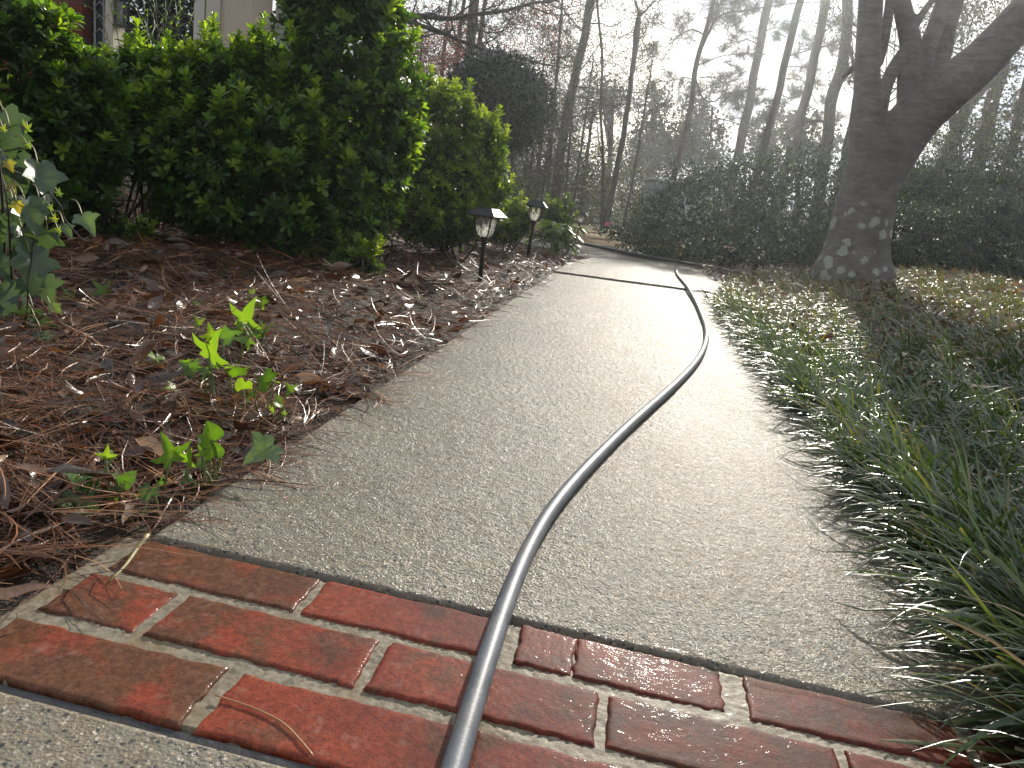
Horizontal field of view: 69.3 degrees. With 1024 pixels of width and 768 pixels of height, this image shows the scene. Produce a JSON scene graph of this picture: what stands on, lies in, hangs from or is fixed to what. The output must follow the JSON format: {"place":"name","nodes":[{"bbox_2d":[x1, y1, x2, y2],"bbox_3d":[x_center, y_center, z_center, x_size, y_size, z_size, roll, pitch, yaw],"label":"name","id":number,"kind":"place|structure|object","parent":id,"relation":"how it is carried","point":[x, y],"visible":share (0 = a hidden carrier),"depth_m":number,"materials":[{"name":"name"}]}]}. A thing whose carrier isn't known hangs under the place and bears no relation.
{"place":"outdoors","nodes":[
{"label":"outdoors","id":0,"kind":"place"},
{"bbox_2d":[0,692,285,767],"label":"path","id":1,"kind":"structure","parent":0,"point":[34,734],"depth_m":0.57,"materials":[{"name":"concrete"}]},
{"bbox_2d":[0,171,1023,616],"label":"ground","id":2,"kind":"structure","parent":0,"point":[138,531],"depth_m":1.72,"materials":[{"name":"soil"}]},
{"bbox_2d":[4,463,53,472],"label":"dead leaf","id":3,"kind":"object","parent":2,"relation":"on","point":[34,468],"visible":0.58,"depth_m":0.96,"materials":[{"name":"brown plant"}]},
{"bbox_2d":[0,102,100,339],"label":"climbing ivy","id":4,"kind":"object","parent":2,"relation":"on","point":[32,243],"visible":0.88,"depth_m":1.51,"materials":[{"name":"green plant"}]},
{"bbox_2d":[0,0,140,238],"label":"hedge shrub","id":5,"kind":"object","parent":2,"relation":"on","point":[57,108],"visible":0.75,"depth_m":2.81,"materials":[{"name":"green plant"}]},
{"bbox_2d":[40,489,100,518],"bbox_3d":[-0.539,0.148,0.906,0.071,0.036,0.036,12,15,12],"label":"ivy sprout","id":6,"kind":"object","parent":2,"relation":"on","point":[86,502],"visible":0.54,"depth_m":0.90,"materials":[{"name":"green plant"}]},
{"bbox_2d":[64,473,102,495],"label":"ivy sprout","id":7,"kind":"object","parent":2,"relation":"on","point":[71,477],"visible":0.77,"depth_m":0.94,"materials":[{"name":"green plant"}]},
{"bbox_2d":[91,279,112,300],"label":"ivy sprout","id":8,"kind":"object","parent":2,"relation":"on","point":[101,289],"visible":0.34,"depth_m":1.90,"materials":[{"name":"green plant"}]},
{"bbox_2d":[95,445,117,500],"bbox_3d":[-0.519,0.115,0.950,0.023,0.082,0.028,19,17,35],"label":"ivy sprout","id":9,"kind":"object","parent":2,"relation":"on","point":[106,455],"visible":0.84,"depth_m":0.94,"materials":[{"name":"green plant"}]},
{"bbox_2d":[104,467,136,503],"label":"ivy sprout","id":10,"kind":"object","parent":2,"relation":"on","point":[121,479],"visible":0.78,"depth_m":0.96,"materials":[{"name":"green plant"}]},
{"bbox_2d":[79,190,183,243],"bbox_3d":[-1.577,-0.633,3.059,0.441,0.348,0.363,-1,17,-33],"label":"shrub","id":11,"kind":"object","parent":2,"relation":"on","point":[120,228],"visible":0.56,"depth_m":3.06,"materials":[{"name":"green plant"}]},
{"bbox_2d":[84,0,196,205],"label":"wispy vine","id":12,"kind":"object","parent":2,"relation":"on","point":[163,18],"visible":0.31,"depth_m":4.27,"materials":[{"name":"brown plant"}]},
{"bbox_2d":[132,482,159,515],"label":"ivy sprout","id":13,"kind":"object","parent":2,"relation":"on","point":[150,491],"visible":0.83,"depth_m":0.93,"materials":[{"name":"green plant"}]},
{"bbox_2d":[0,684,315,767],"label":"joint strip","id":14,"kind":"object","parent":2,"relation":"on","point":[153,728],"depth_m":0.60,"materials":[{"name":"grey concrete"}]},
{"bbox_2d":[0,0,316,187],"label":"house","id":15,"kind":"structure","parent":2,"relation":"on","point":[237,14],"depth_m":5.57,"materials":[{"name":"paint"}]},
{"bbox_2d":[112,0,131,28],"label":"wall lantern","id":16,"kind":"object","parent":15,"relation":"attached to","point":[122,12],"depth_m":5.52,"materials":[{"name":"metal"}]},
{"bbox_2d":[72,16,245,230],"bbox_3d":[-1.668,-1.181,3.463,0.891,0.987,0.702,8,14,0],"label":"hedge shrub","id":17,"kind":"object","parent":2,"relation":"on","point":[134,61],"visible":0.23,"depth_m":3.29,"materials":[{"name":"green plant"}]},
{"bbox_2d":[124,0,193,48],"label":"evergreen tree","id":18,"kind":"object","parent":2,"relation":"on","point":[189,8],"visible":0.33,"depth_m":10.10,"materials":[{"name":"green plant"}]},
{"bbox_2d":[178,448,197,491],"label":"ivy sprout","id":19,"kind":"object","parent":2,"relation":"on","point":[187,456],"visible":0.91,"depth_m":1.01,"materials":[{"name":"green plant"}]},
{"bbox_2d":[179,358,200,385],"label":"ivy sprout","id":20,"kind":"object","parent":2,"relation":"on","point":[188,365],"visible":0.77,"depth_m":1.42,"materials":[{"name":"green plant"}]},
{"bbox_2d":[194,444,213,487],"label":"ivy sprout","id":21,"kind":"object","parent":2,"relation":"on","point":[204,462],"visible":0.98,"depth_m":1.04,"materials":[{"name":"green plant"}]},
{"bbox_2d":[192,322,228,402],"bbox_3d":[-0.552,-0.036,1.364,0.083,0.160,0.055,8,14,0],"label":"ivy sprout","id":22,"kind":"object","parent":2,"relation":"on","point":[210,346],"visible":0.81,"depth_m":1.35,"materials":[{"name":"green plant"}]},
{"bbox_2d":[197,421,224,481],"bbox_3d":[-0.427,0.093,1.054,0.034,0.099,0.043,0,17,-32],"label":"ivy sprout","id":23,"kind":"object","parent":2,"relation":"on","point":[212,433],"visible":0.92,"depth_m":1.05,"materials":[{"name":"green plant"}]},
{"bbox_2d":[222,364,250,402],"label":"ivy sprout","id":24,"kind":"object","parent":2,"relation":"on","point":[236,371],"visible":0.77,"depth_m":1.40,"materials":[{"name":"green plant"}]},
{"bbox_2d":[219,324,256,367],"bbox_3d":[-0.592,-0.067,1.572,0.082,0.105,0.059,8,14,0],"label":"ivy sprout","id":25,"kind":"object","parent":2,"relation":"on","point":[227,336],"visible":0.86,"depth_m":1.58,"materials":[{"name":"green plant"}]},
{"bbox_2d":[123,10,364,257],"bbox_3d":[-1.169,-1.090,3.350,1.109,1.139,0.812,8,14,0],"label":"hedge shrub","id":26,"kind":"object","parent":2,"relation":"on","point":[240,74],"visible":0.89,"depth_m":3.16,"materials":[{"name":"green plant"}]},
{"bbox_2d":[235,377,253,412],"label":"ivy sprout","id":27,"kind":"object","parent":2,"relation":"on","point":[240,383],"visible":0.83,"depth_m":1.36,"materials":[{"name":"green plant"}]},
{"bbox_2d":[228,296,261,345],"bbox_3d":[-0.625,-0.137,1.743,0.104,0.147,0.044,13,15,19],"label":"ivy sprout","id":28,"kind":"object","parent":2,"relation":"on","point":[247,313],"visible":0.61,"depth_m":1.74,"materials":[{"name":"green plant"}]},
{"bbox_2d":[243,431,282,464],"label":"ivy leaf","id":29,"kind":"object","parent":2,"relation":"on","point":[263,448],"visible":1,"depth_m":1.08,"materials":[{"name":"green plant"}]},
{"bbox_2d":[253,368,280,419],"bbox_3d":[-0.443,0.017,1.336,0.029,0.102,0.061,18,17,32],"label":"ivy sprout","id":30,"kind":"object","parent":2,"relation":"on","point":[266,378],"visible":0.93,"depth_m":1.33,"materials":[{"name":"green plant"}]},
{"bbox_2d":[269,395,286,424],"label":"ivy sprout","id":31,"kind":"object","parent":2,"relation":"on","point":[279,399],"visible":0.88,"depth_m":1.33,"materials":[{"name":"green plant"}]},
{"bbox_2d":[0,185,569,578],"bbox_3d":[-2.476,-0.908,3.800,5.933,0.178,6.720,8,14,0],"label":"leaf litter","id":32,"kind":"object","parent":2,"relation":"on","point":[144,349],"visible":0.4,"depth_m":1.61,"materials":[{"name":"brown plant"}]},
{"bbox_2d":[0,183,606,622],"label":"pine straw","id":33,"kind":"object","parent":2,"relation":"on","point":[32,553],"visible":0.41,"depth_m":1.46,"materials":[{"name":"brown plant"}]},
{"bbox_2d":[0,583,57,599],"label":"dead leaf","id":34,"kind":"object","parent":33,"relation":"on","point":[9,592],"visible":1,"depth_m":0.71,"materials":[{"name":"brown plant"}]},
{"bbox_2d":[134,436,162,455],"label":"dead leaf","id":35,"kind":"object","parent":33,"relation":"on","point":[157,449],"visible":0.55,"depth_m":1.08,"materials":[{"name":"brown plant"}]},
{"bbox_2d":[150,431,190,497],"bbox_3d":[-0.460,0.107,0.978,0.034,0.102,0.058,17,17,31],"label":"ivy sprout","id":36,"kind":"object","parent":33,"relation":"on","point":[169,455],"visible":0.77,"depth_m":0.97,"materials":[{"name":"green plant"}]},
{"bbox_2d":[249,0,439,263],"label":"hedge shrub","id":37,"kind":"object","parent":2,"relation":"on","point":[386,125],"visible":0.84,"depth_m":3.18,"materials":[{"name":"green plant"}]},
{"bbox_2d":[308,213,412,277],"bbox_3d":[-0.660,-0.529,3.140,0.487,0.368,0.441,8,14,0],"label":"shrub","id":38,"kind":"object","parent":2,"relation":"on","point":[362,254],"visible":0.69,"depth_m":3.11,"materials":[{"name":"green plant"}]},
{"bbox_2d":[404,21,463,132],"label":"leafy tree","id":39,"kind":"object","parent":2,"relation":"on","point":[442,67],"visible":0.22,"depth_m":18.63,"materials":[{"name":"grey plant"}]},
{"bbox_2d":[388,196,491,261],"bbox_3d":[-0.406,-0.899,4.284,0.540,0.417,0.592,-1,17,-33],"label":"shrub","id":40,"kind":"object","parent":2,"relation":"on","point":[435,236],"visible":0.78,"depth_m":4.25,"materials":[{"name":"green plant"}]},
{"bbox_2d":[388,63,529,254],"bbox_3d":[-0.359,-1.312,4.485,0.972,1.131,0.709,8,14,0],"label":"hedge shrub","id":41,"kind":"object","parent":2,"relation":"on","point":[469,161],"visible":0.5,"depth_m":4.33,"materials":[{"name":"green plant"}]},
{"bbox_2d":[463,0,478,66],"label":"pine tree","id":42,"kind":"object","parent":2,"relation":"on","point":[473,19],"visible":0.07,"depth_m":16.54,"materials":[{"name":"brown plant"}]},
{"bbox_2d":[345,0,598,80],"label":"thin tree","id":43,"kind":"object","parent":2,"relation":"on","point":[456,54],"visible":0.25,"depth_m":18.90,"materials":[{"name":"grey plant"}]},
{"bbox_2d":[466,206,506,281],"bbox_3d":[-0.148,-0.639,3.715,0.156,0.480,0.156,13,15,22],"label":"path light","id":44,"kind":"object","parent":2,"relation":"on","point":[487,213],"visible":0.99,"depth_m":3.66,"materials":[{"name":"metal"}]},
{"bbox_2d":[425,0,557,121],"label":"thin tree","id":45,"kind":"object","parent":2,"relation":"on","point":[450,1],"visible":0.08,"depth_m":20.57,"materials":[{"name":"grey plant"}]},
{"bbox_2d":[442,43,557,159],"bbox_3d":[-0.226,-2.849,8.783,1.423,2.152,1.295,8,14,0],"label":"ball shrub","id":46,"kind":"object","parent":2,"relation":"on","point":[511,84],"visible":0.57,"depth_m":8.31,"materials":[{"name":"green plant"}]},
{"bbox_2d":[417,0,595,172],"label":"thin tree","id":47,"kind":"object","parent":2,"relation":"on","point":[456,59],"visible":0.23,"depth_m":18.66,"materials":[{"name":"brown plant"}]},
{"bbox_2d":[0,538,1023,767],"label":"brick paving","id":48,"kind":"structure","parent":2,"relation":"on","point":[165,690],"depth_m":0.70,"materials":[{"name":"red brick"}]},
{"bbox_2d":[109,533,149,581],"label":"twig","id":49,"kind":"object","parent":48,"relation":"on","point":[141,543],"visible":0.98,"depth_m":0.82,"materials":[{"name":"beige wood"}]},
{"bbox_2d":[215,694,314,756],"bbox_3d":[-0.204,0.281,0.619,0.115,0.002,0.013,16,16,26],"label":"pine needle","id":50,"kind":"object","parent":48,"relation":"on","point":[289,728],"visible":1,"depth_m":0.62,"materials":[{"name":"plant"}]},
{"bbox_2d":[486,190,540,256],"bbox_3d":[-0.040,-1.198,5.541,0.568,0.521,0.530,2,16,-24],"label":"shrub","id":51,"kind":"object","parent":2,"relation":"on","point":[517,228],"visible":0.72,"depth_m":5.49,"materials":[{"name":"green plant"}]},
{"bbox_2d":[525,199,547,258],"bbox_3d":[0.144,-1.103,5.443,0.157,0.484,0.157,12,14,5],"label":"path light","id":52,"kind":"object","parent":2,"relation":"on","point":[537,204],"visible":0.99,"depth_m":5.39,"materials":[{"name":"metal"}]},
{"bbox_2d":[501,64,604,216],"bbox_3d":[0.132,-4.967,15.145,2.862,3.348,2.501,2,16,-24],"label":"thin tree","id":53,"kind":"object","parent":2,"relation":"on","point":[512,157],"visible":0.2,"depth_m":15.04,"materials":[{"name":"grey plant"}]},
{"bbox_2d":[522,219,587,258],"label":"broad leaved plant","id":54,"kind":"object","parent":2,"relation":"on","point":[555,239],"visible":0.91,"depth_m":6.25,"materials":[{"name":"green plant"}]},
{"bbox_2d":[539,192,583,253],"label":"shrub","id":55,"kind":"object","parent":2,"relation":"on","point":[559,215],"visible":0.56,"depth_m":7.16,"materials":[{"name":"green plant"}]},
{"bbox_2d":[523,28,613,199],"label":"thin tree","id":56,"kind":"object","parent":2,"relation":"on","point":[546,43],"visible":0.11,"depth_m":18.48,"materials":[{"name":"grey plant"}]},
{"bbox_2d":[517,29,656,224],"bbox_3d":[1.186,-4.906,14.672,2.985,3.775,1.850,8,14,0],"label":"thin tree","id":57,"kind":"object","parent":2,"relation":"on","point":[584,161],"visible":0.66,"depth_m":14.55,"materials":[{"name":"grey plant"}]},
{"bbox_2d":[502,147,679,230],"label":"undergrowth","id":58,"kind":"object","parent":2,"relation":"on","point":[596,204],"visible":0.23,"depth_m":20.47,"materials":[{"name":"green plant"}]},
{"bbox_2d":[537,80,646,220],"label":"thin tree","id":59,"kind":"object","parent":2,"relation":"on","point":[589,132],"visible":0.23,"depth_m":20.91,"materials":[{"name":"grey plant"}]},
{"bbox_2d":[580,65,627,219],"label":"evergreen tree","id":60,"kind":"object","parent":2,"relation":"on","point":[608,129],"visible":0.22,"depth_m":28.19,"materials":[{"name":"grey plant"}]},
{"bbox_2d":[529,0,688,210],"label":"pine tree","id":61,"kind":"object","parent":2,"relation":"on","point":[619,103],"visible":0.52,"depth_m":17.70,"materials":[{"name":"grey plant"}]},
{"bbox_2d":[527,233,749,273],"bbox_3d":[-0.944,-2.223,9.890,8.528,0.034,0.333,19,17,35],"label":"lawn edging","id":62,"kind":"object","parent":2,"relation":"on","point":[642,255],"visible":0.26,"depth_m":7.92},
{"bbox_2d":[620,79,680,197],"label":"evergreen tree","id":63,"kind":"object","parent":2,"relation":"on","point":[655,156],"visible":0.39,"depth_m":31.84,"materials":[{"name":"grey plant"}]},
{"bbox_2d":[598,54,722,187],"bbox_3d":[5.132,-8.973,27.817,4.880,6.512,5.131,20,18,39],"label":"thin tree","id":64,"kind":"object","parent":2,"relation":"on","point":[649,148],"visible":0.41,"depth_m":28.13,"materials":[{"name":"grey plant"}]},
{"bbox_2d":[638,177,711,242],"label":"garden shed","id":65,"kind":"structure","parent":2,"relation":"on","point":[650,181],"depth_m":16.90,"materials":[{"name":"grey"}]},
{"bbox_2d":[665,197,694,241],"bbox_3d":[3.823,-3.759,16.945,0.600,0.956,0.045,8,14,0],"label":"door","id":66,"kind":"structure","parent":65,"relation":"in","point":[686,207],"depth_m":16.88,"materials":[{"name":"grey"}]},
{"bbox_2d":[660,95,733,182],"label":"evergreen tree","id":67,"kind":"object","parent":2,"relation":"on","point":[722,144],"visible":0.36,"depth_m":29.80,"materials":[{"name":"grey plant"}]},
{"bbox_2d":[419,124,1023,278],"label":"woods","id":68,"kind":"object","parent":2,"relation":"on","point":[684,178],"visible":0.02,"depth_m":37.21,"materials":[{"name":"plant"}]},
{"bbox_2d":[630,0,830,179],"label":"pine tree","id":69,"kind":"object","parent":2,"relation":"on","point":[714,9],"visible":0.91,"depth_m":19.35,"materials":[{"name":"grey plant"}]},
{"bbox_2d":[582,135,921,267],"bbox_3d":[2.900,-2.215,9.018,4.044,1.764,2.194,3,15,-22],"label":"shrub mound","id":70,"kind":"object","parent":2,"relation":"on","point":[721,177],"visible":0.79,"depth_m":8.58,"materials":[{"name":"green plant"}]},
{"bbox_2d":[712,0,806,241],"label":"pine tree","id":71,"kind":"object","parent":2,"relation":"on","point":[754,70],"visible":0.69,"depth_m":22.17,"materials":[{"name":"grey plant"}]},
{"bbox_2d":[742,98,796,244],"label":"evergreen tree","id":72,"kind":"object","parent":2,"relation":"on","point":[754,144],"visible":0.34,"depth_m":29.91,"materials":[{"name":"grey plant"}]},
{"bbox_2d":[737,0,840,241],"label":"pine tree","id":73,"kind":"object","parent":2,"relation":"on","point":[793,90],"visible":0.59,"depth_m":23.09,"materials":[{"name":"grey plant"}]},
{"bbox_2d":[767,107,846,250],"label":"evergreen tree","id":74,"kind":"object","parent":2,"relation":"on","point":[838,138],"visible":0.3,"depth_m":28.09,"materials":[{"name":"grey plant"}]},
{"bbox_2d":[763,0,856,248],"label":"pine tree","id":75,"kind":"object","parent":2,"relation":"on","point":[804,103],"visible":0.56,"depth_m":22.14,"materials":[{"name":"grey plant"}]},
{"bbox_2d":[767,0,856,244],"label":"hardwood tree","id":76,"kind":"object","parent":2,"relation":"on","point":[836,83],"visible":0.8,"depth_m":17.48,"materials":[{"name":"grey plant"}]},
{"bbox_2d":[642,173,1022,278],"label":"undergrowth","id":77,"kind":"object","parent":2,"relation":"on","point":[796,228],"visible":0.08,"depth_m":21.28,"materials":[{"name":"green plant"}]},
{"bbox_2d":[825,98,852,235],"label":"hardwood tree","id":78,"kind":"object","parent":2,"relation":"on","point":[845,145],"visible":0.13,"depth_m":15.91,"materials":[{"name":"grey plant"}]},
{"bbox_2d":[688,258,1023,387],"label":"pine straw","id":79,"kind":"object","parent":2,"relation":"on","point":[848,350],"visible":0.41,"depth_m":4.31,"materials":[{"name":"plant"}]},
{"bbox_2d":[690,260,1023,477],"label":"leaf litter","id":80,"kind":"object","parent":2,"relation":"on","point":[827,336],"visible":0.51,"depth_m":4.78,"materials":[{"name":"plant"}]},
{"bbox_2d":[695,262,1023,767],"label":"grass","id":81,"kind":"structure","parent":2,"relation":"on","point":[971,558],"depth_m":1.60,"materials":[{"name":"green plant"}]},
{"bbox_2d":[819,0,968,262],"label":"leafy tree","id":82,"kind":"object","parent":2,"relation":"on","point":[845,27],"visible":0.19,"depth_m":15.44,"materials":[{"name":"grey plant"}]},
{"bbox_2d":[809,0,1023,285],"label":"forked tree","id":83,"kind":"object","parent":2,"relation":"on","point":[937,87],"visible":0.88,"depth_m":6.14,"materials":[{"name":"grey plant"}]},
{"bbox_2d":[837,153,1023,278],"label":"shrub mound","id":84,"kind":"object","parent":2,"relation":"on","point":[933,182],"visible":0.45,"depth_m":10.92,"materials":[{"name":"green plant"}]},
{"bbox_2d":[893,81,990,265],"bbox_3d":[10.526,-6.136,18.970,2.546,6.731,1.574,4,15,-18],"label":"pine tree","id":85,"kind":"object","parent":2,"relation":"on","point":[966,109],"visible":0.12,"depth_m":18.44,"materials":[{"name":"green plant"}]},
{"bbox_2d":[891,183,1023,281],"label":"shrub mound","id":86,"kind":"object","parent":2,"relation":"on","point":[938,252],"visible":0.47,"depth_m":8.41,"materials":[{"name":"green plant"}]},
{"bbox_2d":[916,86,1023,272],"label":"leafy tree","id":87,"kind":"object","parent":2,"relation":"on","point":[955,151],"visible":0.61,"depth_m":14.79,"materials":[{"name":"grey plant"}]},
{"bbox_2d":[916,0,1023,269],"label":"leafy tree","id":88,"kind":"object","parent":2,"relation":"on","point":[970,31],"visible":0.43,"depth_m":15.38,"materials":[{"name":"grey plant"}]},
{"bbox_2d":[940,77,1023,268],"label":"hardwood tree","id":89,"kind":"object","parent":2,"relation":"on","point":[1021,96],"visible":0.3,"depth_m":16.66,"materials":[{"name":"grey plant"}]},
{"bbox_2d":[961,0,1023,268],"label":"pine tree","id":90,"kind":"object","parent":2,"relation":"on","point":[996,94],"visible":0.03,"depth_m":17.48,"materials":[{"name":"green plant"}]},
{"bbox_2d":[391,213,723,277],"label":"path","id":91,"kind":"structure","parent":0,"point":[594,252],"depth_m":7.56,"materials":[{"name":"concrete"}]},
{"bbox_2d":[127,0,1023,251],"label":"sky","id":92,"kind":"structure","parent":0,"point":[769,69],"materials":[{"name":"white"}]},
{"bbox_2d":[152,273,1023,739],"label":"path","id":93,"kind":"structure","parent":0,"point":[684,525],"depth_m":1.13,"materials":[{"name":"concrete"}]},
{"bbox_2d":[440,269,708,767],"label":"garden hose","id":94,"kind":"object","parent":93,"relation":"on","point":[461,741],"visible":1,"depth_m":0.83,"materials":[{"name":"rubber"}]},
{"bbox_2d":[554,258,724,293],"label":"path","id":95,"kind":"structure","parent":0,"point":[630,272],"depth_m":5.55,"materials":[{"name":"concrete"}]},
{"bbox_2d":[534,218,774,260],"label":"lawn","id":96,"kind":"structure","parent":0,"point":[591,237],"depth_m":12.61,"materials":[{"name":"green plant"}]},
{"bbox_2d":[421,154,557,216],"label":"undergrowth","id":97,"kind":"object","parent":96,"relation":"on","point":[531,188],"visible":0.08,"depth_m":13.17,"materials":[{"name":"green plant"}]},
{"bbox_2d":[384,0,632,114],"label":"oak tree","id":98,"kind":"object","parent":96,"relation":"on","point":[458,17],"visible":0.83,"depth_m":11.41,"materials":[{"name":"brown plant"}]},
{"bbox_2d":[502,35,600,210],"bbox_3d":[0.619,-4.867,14.321,2.109,3.699,2.086,16,16,27],"label":"thin tree","id":99,"kind":"object","parent":96,"relation":"on","point":[532,159],"visible":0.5,"depth_m":14.25,"materials":[{"name":"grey plant"}]},
{"bbox_2d":[463,0,642,203],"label":"thin tree","id":100,"kind":"object","parent":96,"relation":"on","point":[556,75],"visible":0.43,"depth_m":15.71,"materials":[{"name":"grey plant"}]},
{"bbox_2d":[505,5,622,221],"bbox_3d":[0.816,-5.726,16.023,2.586,4.579,2.812,-3,18,-38],"label":"thin tree","id":101,"kind":"object","parent":96,"relation":"on","point":[545,170],"visible":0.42,"depth_m":15.94,"materials":[{"name":"grey plant"}]},
{"bbox_2d":[516,16,656,216],"bbox_3d":[1.817,-5.799,16.834,3.366,4.607,2.620,3,15,-20],"label":"thin tree","id":102,"kind":"object","parent":96,"relation":"on","point":[597,108],"visible":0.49,"depth_m":16.95,"materials":[{"name":"grey plant"}]},
{"bbox_2d":[527,0,698,230],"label":"thin tree","id":103,"kind":"object","parent":96,"relation":"on","point":[602,141],"visible":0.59,"depth_m":14.71,"materials":[{"name":"grey plant"}]},
{"bbox_2d":[588,0,679,232],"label":"thin tree","id":104,"kind":"object","parent":96,"relation":"on","point":[622,140],"visible":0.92,"depth_m":14.88,"materials":[{"name":"grey plant"}]},
{"bbox_2d":[587,60,720,231],"bbox_3d":[3.319,-5.431,17.292,2.282,4.104,2.804,-1,17,-33],"label":"thin tree","id":105,"kind":"object","parent":96,"relation":"on","point":[649,77],"visible":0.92,"depth_m":16.84,"materials":[{"name":"grey plant"}]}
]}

